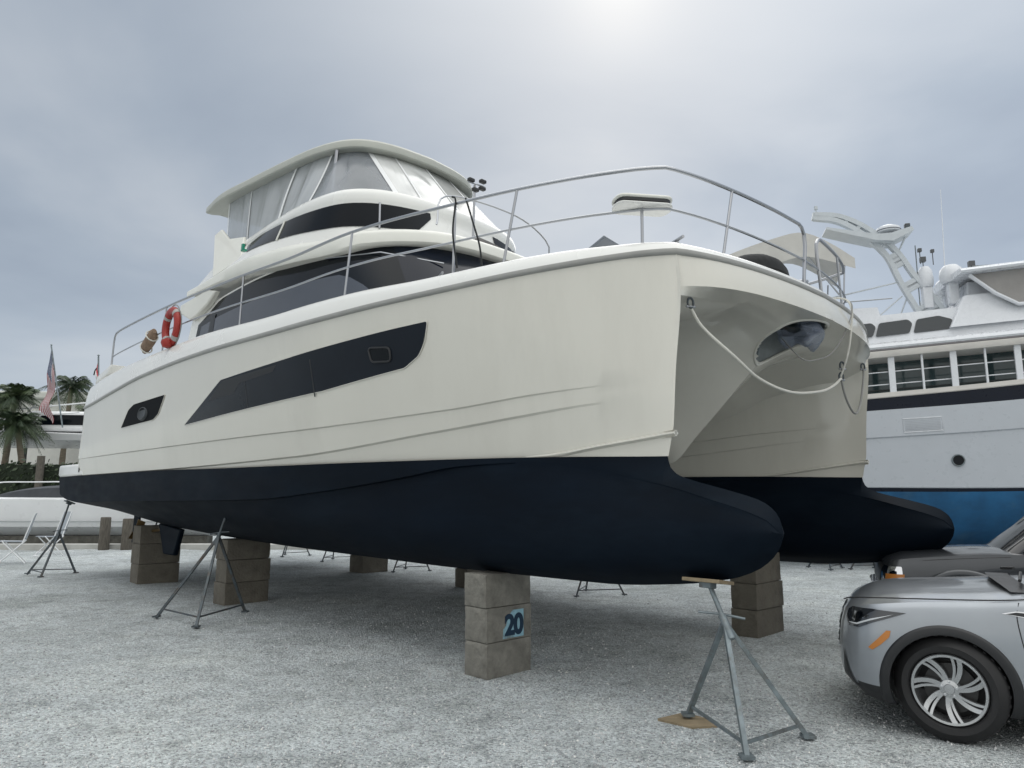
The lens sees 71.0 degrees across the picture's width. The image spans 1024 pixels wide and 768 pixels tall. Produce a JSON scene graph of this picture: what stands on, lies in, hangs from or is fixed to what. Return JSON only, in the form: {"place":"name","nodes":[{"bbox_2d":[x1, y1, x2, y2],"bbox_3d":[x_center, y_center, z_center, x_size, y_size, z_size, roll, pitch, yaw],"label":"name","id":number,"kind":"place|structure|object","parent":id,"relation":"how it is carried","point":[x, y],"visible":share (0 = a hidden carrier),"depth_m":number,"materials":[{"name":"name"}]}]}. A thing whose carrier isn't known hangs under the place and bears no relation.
{"place":"outdoors","nodes":[
{"label":"outdoors","id":0,"kind":"place"},
{"bbox_2d":[0,448,78,464],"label":"garden wall","id":1,"kind":"structure","parent":0,"point":[53,455],"depth_m":49.63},
{"bbox_2d":[0,391,88,430],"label":"white house","id":2,"kind":"structure","parent":0,"point":[40,397],"depth_m":56.23,"materials":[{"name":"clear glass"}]},
{"bbox_2d":[39,344,62,427],"bbox_3d":[-19.427,0.062,30.595,0.994,3.607,0.314,1,-9,-7],"label":"ensign","id":3,"kind":"object","parent":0,"point":[44,408],"visible":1,"depth_m":30.55,"materials":[{"name":"fabric"}]},
{"bbox_2d":[0,536,1023,767],"bbox_3d":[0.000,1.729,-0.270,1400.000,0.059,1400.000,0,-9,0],"label":"ground","id":4,"kind":"structure","parent":0,"point":[303,574],"depth_m":7.00,"materials":[{"name":"grey gravel"}]},
{"bbox_2d":[0,513,37,563],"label":"folding chair","id":5,"kind":"object","parent":4,"relation":"on","point":[26,535],"visible":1,"depth_m":18.87,"materials":[{"name":"white paint"}]},
{"bbox_2d":[0,383,42,463],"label":"palm tree","id":6,"kind":"object","parent":4,"relation":"on","point":[13,397],"visible":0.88,"depth_m":41.94,"materials":[{"name":"green plant"}]},
{"bbox_2d":[0,409,54,464],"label":"palm tree","id":7,"kind":"object","parent":4,"relation":"on","point":[27,423],"visible":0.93,"depth_m":41.02,"materials":[{"name":"green plant"}]},
{"bbox_2d":[34,456,44,487],"bbox_3d":[-25.600,5.840,38.763,0.400,3.900,0.390,0,-9,0],"label":"piling","id":8,"kind":"object","parent":4,"relation":"on","point":[40,465],"visible":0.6,"depth_m":38.81,"materials":[{"name":"brown wood"}]},
{"bbox_2d":[0,458,78,493],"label":"hedge","id":9,"kind":"object","parent":4,"relation":"on","point":[23,471],"visible":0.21,"depth_m":39.24,"materials":[{"name":"green plant"}]},
{"bbox_2d":[0,402,85,461],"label":"sportfisher","id":10,"kind":"object","parent":4,"relation":"on","point":[68,435],"visible":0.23,"depth_m":43.31,"materials":[{"name":"white paint"}]},
{"bbox_2d":[35,415,83,424],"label":"cabin window","id":11,"kind":"structure","parent":10,"relation":"in","point":[67,419],"depth_m":43.36,"materials":[{"name":"black glass"}]},
{"bbox_2d":[24,500,78,577],"bbox_3d":[-10.390,3.436,16.040,1.115,1.668,0.906,1,-9,-8],"label":"jack stand","id":12,"kind":"object","parent":4,"relation":"on","point":[58,534],"visible":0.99,"depth_m":16.18,"materials":[{"name":"paint"}]},
{"bbox_2d":[33,511,71,556],"bbox_3d":[-13.562,4.427,21.226,0.512,1.295,0.766,-6,-11,35],"label":"folding chair","id":13,"kind":"object","parent":4,"relation":"on","point":[66,520],"visible":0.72,"depth_m":21.34,"materials":[{"name":"white paint"}]},
{"bbox_2d":[38,375,93,464],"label":"palm tree","id":14,"kind":"object","parent":4,"relation":"on","point":[73,386],"visible":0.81,"depth_m":49.26,"materials":[{"name":"green plant"}]},
{"bbox_2d":[75,405,83,411],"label":"palm tree","id":15,"kind":"object","parent":4,"relation":"on","point":[80,407],"visible":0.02,"depth_m":45.75,"materials":[{"name":"green plant"}]},
{"bbox_2d":[98,517,111,549],"bbox_3d":[-13.450,4.980,23.715,0.339,1.150,0.339,0,-9,0],"label":"piling","id":16,"kind":"object","parent":4,"relation":"on","point":[104,534],"visible":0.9,"depth_m":23.61,"materials":[{"name":"brown wood"}]},
{"bbox_2d":[0,481,216,542],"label":"cabin cruiser","id":17,"kind":"object","parent":4,"relation":"on","point":[21,507],"visible":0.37,"depth_m":25.56,"materials":[{"name":"white paint"}]},
{"bbox_2d":[120,518,133,549],"bbox_3d":[-12.750,5.020,23.810,0.360,1.100,0.360,0,-9,0],"label":"piling","id":18,"kind":"object","parent":4,"relation":"on","point":[127,530],"visible":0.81,"depth_m":23.68,"materials":[{"name":"brown wood"}]},
{"bbox_2d":[130,562,179,583],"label":"concrete block","id":19,"kind":"object","parent":4,"relation":"on","point":[154,573],"depth_m":14.58,"materials":[{"name":"grey concrete"}]},
{"bbox_2d":[131,543,179,563],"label":"concrete block","id":20,"kind":"object","parent":19,"relation":"on","point":[146,553],"depth_m":14.59,"materials":[{"name":"grey concrete"}]},
{"bbox_2d":[132,525,161,543],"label":"concrete block","id":21,"kind":"object","parent":20,"relation":"on","point":[143,534],"depth_m":14.59,"materials":[{"name":"grey concrete"}]},
{"bbox_2d":[0,543,312,549],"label":"kerb","id":22,"kind":"structure","parent":4,"relation":"on","point":[75,546],"depth_m":23.88,"materials":[{"name":"concrete"}]},
{"bbox_2d":[152,518,248,628],"bbox_3d":[-4.590,2.545,10.356,1.210,1.673,1.340,0,-9,0],"label":"jack stand","id":23,"kind":"object","parent":4,"relation":"on","point":[217,540],"visible":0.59,"depth_m":10.54,"materials":[{"name":"paint"}]},
{"bbox_2d":[213,580,268,605],"bbox_3d":[-4.526,3.468,12.006,0.760,0.358,0.459,9,-12,-43],"label":"concrete block","id":24,"kind":"object","parent":4,"relation":"on","point":[224,594],"depth_m":11.82,"materials":[{"name":"grey concrete"}]},
{"bbox_2d":[215,558,270,582],"bbox_3d":[-4.508,3.110,12.047,0.759,0.358,0.459,8,-12,-42],"label":"concrete block","id":25,"kind":"object","parent":24,"relation":"on","point":[245,570],"depth_m":11.87,"materials":[{"name":"grey concrete"}]},
{"bbox_2d":[215,538,269,559],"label":"concrete block","id":26,"kind":"object","parent":25,"relation":"on","point":[237,549],"depth_m":11.90,"materials":[{"name":"grey concrete"}]},
{"bbox_2d":[280,546,311,556],"bbox_3d":[-6.412,4.322,21.280,0.914,1.532,0.937,0,-9,0],"label":"jack stand","id":27,"kind":"object","parent":4,"relation":"on","point":[291,552],"visible":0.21,"depth_m":21.10,"materials":[{"name":"paint"}]},
{"bbox_2d":[320,551,349,561],"bbox_3d":[-4.701,4.091,19.802,0.875,1.532,0.953,0,-9,0],"label":"jack stand","id":28,"kind":"object","parent":4,"relation":"on","point":[330,557],"visible":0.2,"depth_m":19.39,"materials":[{"name":"paint"}]},
{"bbox_2d":[349,555,387,573],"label":"concrete block","id":29,"kind":"object","parent":4,"relation":"on","point":[362,564],"depth_m":16.58,"materials":[{"name":"grey concrete"}]},
{"bbox_2d":[391,560,431,572],"bbox_3d":[-2.343,3.676,17.151,0.908,1.532,0.941,0,-9,0],"label":"jack stand","id":30,"kind":"object","parent":4,"relation":"on","point":[395,566],"visible":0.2,"depth_m":16.84,"materials":[{"name":"paint"}]},
{"bbox_2d":[455,568,479,587],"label":"concrete block","id":31,"kind":"object","parent":4,"relation":"on","point":[460,577],"depth_m":13.97,"materials":[{"name":"grey concrete"}]},
{"bbox_2d":[465,636,530,679],"bbox_3d":[-0.138,2.738,7.260,0.629,0.333,0.338,9,-12,-44],"label":"concrete block","id":32,"kind":"object","parent":4,"relation":"on","point":[484,661],"depth_m":7.09,"materials":[{"name":"grey concrete"}]},
{"bbox_2d":[465,603,530,643],"bbox_3d":[-0.136,2.409,7.307,0.628,0.328,0.344,9,-12,-44],"label":"concrete block","id":33,"kind":"object","parent":32,"relation":"on","point":[492,624],"depth_m":7.14,"materials":[{"name":"grey concrete"}]},
{"bbox_2d":[464,570,529,607],"bbox_3d":[-0.145,2.086,7.361,0.627,0.323,0.338,8,-12,-42],"label":"concrete block","id":34,"kind":"object","parent":33,"relation":"on","point":[487,589],"depth_m":7.19,"materials":[{"name":"grey concrete"}]},
{"bbox_2d":[573,581,626,596],"bbox_3d":[1.559,3.081,13.086,0.966,1.452,0.954,0,-9,0],"label":"jack stand","id":35,"kind":"object","parent":4,"relation":"on","point":[586,589],"visible":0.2,"depth_m":12.71,"materials":[{"name":"paint"}]},
{"bbox_2d":[658,713,717,728],"bbox_3d":[1.385,2.618,5.561,0.301,0.018,0.406,7,-11,-39],"label":"plywood pad","id":36,"kind":"object","parent":4,"relation":"on","point":[695,722],"visible":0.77,"depth_m":5.55,"materials":[{"name":"beige wood"}]},
{"bbox_2d":[681,577,816,759],"bbox_3d":[1.765,2.030,5.300,0.860,1.124,0.930,0,-9,0],"label":"jack stand","id":37,"kind":"object","parent":4,"relation":"on","point":[725,628],"visible":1,"depth_m":5.31,"materials":[{"name":"metal"}]},
{"bbox_2d":[731,605,783,637],"bbox_3d":[3.180,3.054,9.294,0.709,0.338,0.368,8,-12,-43],"label":"concrete block","id":38,"kind":"object","parent":4,"relation":"on","point":[761,623],"depth_m":9.08,"materials":[{"name":"grey concrete"}]},
{"bbox_2d":[731,580,783,610],"bbox_3d":[3.190,2.726,9.334,0.710,0.318,0.368,8,-12,-42],"label":"concrete block","id":39,"kind":"object","parent":38,"relation":"on","point":[760,596],"depth_m":9.13,"materials":[{"name":"grey concrete"}]},
{"bbox_2d":[730,552,780,583],"bbox_3d":[3.178,2.390,9.386,0.708,0.358,0.370,9,-12,-44],"label":"concrete block","id":40,"kind":"object","parent":39,"relation":"on","point":[769,571],"depth_m":9.21,"materials":[{"name":"grey concrete"}]},
{"bbox_2d":[806,563,844,570],"bbox_3d":[7.735,3.917,17.543,0.850,1.181,0.835,0,-9,0],"label":"jack stand","id":41,"kind":"object","parent":4,"relation":"on","point":[830,566],"visible":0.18,"depth_m":17.64,"materials":[{"name":"paint"}]},
{"bbox_2d":[848,562,874,569],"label":"jack stand","id":42,"kind":"object","parent":4,"relation":"on","point":[851,567],"visible":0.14,"depth_m":17.32,"materials":[{"name":"paint"}]},
{"bbox_2d":[838,567,1023,743],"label":"silver suv","id":43,"kind":"object","parent":4,"relation":"on","point":[942,658],"visible":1,"depth_m":5.26,"materials":[{"name":"paint"}]},
{"bbox_2d":[870,516,1023,581],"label":"grey pickup","id":44,"kind":"object","parent":4,"relation":"on","point":[1005,548],"visible":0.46,"depth_m":7.87,"materials":[{"name":"paint"}]},
{"bbox_2d":[0,0,1023,391],"label":"sky","id":45,"kind":"structure","parent":0,"point":[122,121],"materials":[{"name":"grey"}]},
{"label":"concrete block","id":46,"kind":"object","parent":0,"visible":0},
{"bbox_2d":[59,139,954,584],"bbox_3d":[-2.379,-0.487,13.374,6.952,7.418,17.140,10,-14,-44],"label":"motor catamaran","id":47,"kind":"object","parent":46,"relation":"on","point":[359,363],"visible":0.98,"depth_m":8.27,"materials":[{"name":"white plastic"}]},
{"bbox_2d":[95,354,99,379],"bbox_3d":[-15.383,-0.141,26.558,0.357,1.953,0.272,5,-10,-30],"label":"ensign","id":48,"kind":"object","parent":47,"relation":"attached to","point":[97,372],"visible":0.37,"depth_m":26.57,"materials":[{"name":"fabric"}]},
{"bbox_2d":[121,394,164,427],"bbox_3d":[-6.460,0.496,12.524,0.059,0.410,2.265,9,-12,-44],"label":"hull window","id":49,"kind":"structure","parent":47,"relation":"in","point":[144,411],"depth_m":12.42,"materials":[{"name":"black glass"}]},
{"bbox_2d":[140,329,158,353],"bbox_3d":[-6.532,-0.764,12.934,0.224,0.268,0.550,9,-46,-44],"label":"canvas bundle","id":50,"kind":"object","parent":47,"relation":"attached to","point":[151,338],"visible":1,"depth_m":12.83,"materials":[{"name":"beige fabric"}]},
{"bbox_2d":[161,304,181,347],"bbox_3d":[-5.736,-0.955,11.981,0.231,0.787,0.787,9,-12,-44],"label":"ring buoy","id":51,"kind":"object","parent":47,"relation":"hanging from","point":[167,340],"visible":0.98,"depth_m":11.84,"materials":[{"name":"red plastic"}]},
{"bbox_2d":[196,246,405,336],"bbox_3d":[-3.653,-1.187,11.839,0.744,1.374,6.660,10,-14,-44],"label":"side window","id":52,"kind":"structure","parent":47,"relation":"in","point":[387,271],"depth_m":11.17,"materials":[{"name":"black glass"}]},
{"bbox_2d":[184,321,427,425],"bbox_3d":[-3.069,-0.018,9.314,5.706,0.736,0.239,-8,-12,41],"label":"hull window","id":53,"kind":"structure","parent":47,"relation":"in","point":[346,362],"depth_m":8.62,"materials":[{"name":"black glass"}]},
{"bbox_2d":[246,202,430,251],"bbox_3d":[-3.140,-2.504,12.390,1.577,0.512,3.633,10,-14,-44],"label":"flybridge window","id":54,"kind":"structure","parent":47,"relation":"in","point":[346,214],"depth_m":11.42,"materials":[{"name":"black glass"}]},
{"bbox_2d":[452,196,457,267],"bbox_3d":[-0.618,-1.630,7.677,0.059,0.831,0.102,5,-10,-28],"label":"black line","id":55,"kind":"object","parent":47,"relation":"hanging from","point":[454,197],"visible":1,"depth_m":7.65,"materials":[{"name":"black fabric"}]},
{"bbox_2d":[465,198,482,265],"bbox_3d":[-0.402,-1.611,7.569,0.260,0.806,0.028,-7,-12,40],"label":"black line","id":56,"kind":"object","parent":47,"relation":"hanging from","point":[475,232],"visible":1,"depth_m":7.54,"materials":[{"name":"black fabric"}]},
{"bbox_2d":[493,237,514,252],"bbox_3d":[-0.662,-2.088,14.562,0.908,0.498,3.894,4,-10,-22],"label":"flybridge window","id":57,"kind":"structure","parent":47,"relation":"in","point":[496,241],"depth_m":12.84,"materials":[{"name":"black glass"}]},
{"bbox_2d":[686,297,695,308],"bbox_3d":[1.591,-0.724,6.405,0.090,0.112,0.022,3,-9,-20],"label":"shackle","id":58,"kind":"object","parent":47,"relation":"attached to","point":[688,305],"visible":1,"depth_m":6.40,"materials":[{"name":"paint"}]},
{"bbox_2d":[690,308,841,393],"bbox_3d":[2.685,-0.242,7.064,2.608,0.680,0.258,7,-11,-38],"label":"bridle rope","id":59,"kind":"object","parent":58,"relation":"hanging from","point":[726,349],"visible":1,"depth_m":6.48,"materials":[{"name":"grey fabric"}]},
{"bbox_2d":[756,324,818,359],"bbox_3d":[2.994,-0.464,7.835,0.827,0.488,0.376,-9,-12,44],"label":"anchor","id":60,"kind":"object","parent":47,"relation":"hanging from","point":[796,330],"visible":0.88,"depth_m":7.71,"materials":[{"name":"metal"}]},
{"bbox_2d":[781,302,852,360],"bbox_3d":[3.305,-0.596,7.821,1.128,0.878,0.370,7,-11,-36],"label":"grey line","id":61,"kind":"object","parent":47,"relation":"hanging from","point":[832,351],"visible":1,"depth_m":7.64,"materials":[{"name":"grey fabric"}]},
{"bbox_2d":[834,297,852,376],"bbox_3d":[3.643,-0.531,8.136,0.167,0.962,0.482,6,-11,-33],"label":"lanyard rope","id":62,"kind":"object","parent":47,"relation":"hanging from","point":[850,337],"visible":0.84,"depth_m":7.92,"materials":[{"name":"grey fabric"}]},
{"bbox_2d":[838,361,845,370],"bbox_3d":[3.652,-0.200,7.947,0.090,0.112,0.022,3,-9,-20],"label":"shackle","id":63,"kind":"object","parent":62,"relation":"attached to","point":[840,368],"visible":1,"depth_m":7.93,"materials":[{"name":"paint"}]},
{"label":"shackle","id":64,"kind":"object","parent":47,"relation":"attached to","visible":0},
{"bbox_2d":[841,369,864,414],"bbox_3d":[4.082,0.055,8.496,0.086,0.689,1.467,-6,-11,35],"label":"port bridle rope","id":65,"kind":"object","parent":64,"relation":"hanging from","point":[846,399],"visible":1,"depth_m":8.24,"materials":[{"name":"grey fabric"}]},
{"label":"concrete block","id":66,"kind":"object","parent":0,"visible":0},
{"bbox_2d":[730,189,1023,544],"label":"motor yacht","id":67,"kind":"object","parent":66,"relation":"on","point":[945,419],"visible":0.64,"depth_m":18.04,"materials":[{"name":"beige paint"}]},
{"bbox_2d":[864,323,874,337],"bbox_3d":[9.310,-1.408,19.494,1.022,0.447,0.123,-2,-9,14],"label":"pilothouse window","id":68,"kind":"structure","parent":67,"relation":"in","point":[870,328],"depth_m":19.39,"materials":[{"name":"grey glass"}]},
{"bbox_2d":[876,320,911,336],"bbox_3d":[10.244,-1.499,19.282,0.902,0.440,0.122,-2,-9,14],"label":"pilothouse window","id":69,"kind":"structure","parent":67,"relation":"in","point":[901,326],"depth_m":19.26,"materials":[{"name":"grey glass"}]},
{"bbox_2d":[914,316,951,332],"bbox_3d":[11.167,-1.590,19.073,0.941,0.442,0.122,-2,-9,14],"label":"pilothouse window","id":70,"kind":"structure","parent":67,"relation":"in","point":[934,323],"depth_m":19.05,"materials":[{"name":"grey glass"}]}
]}

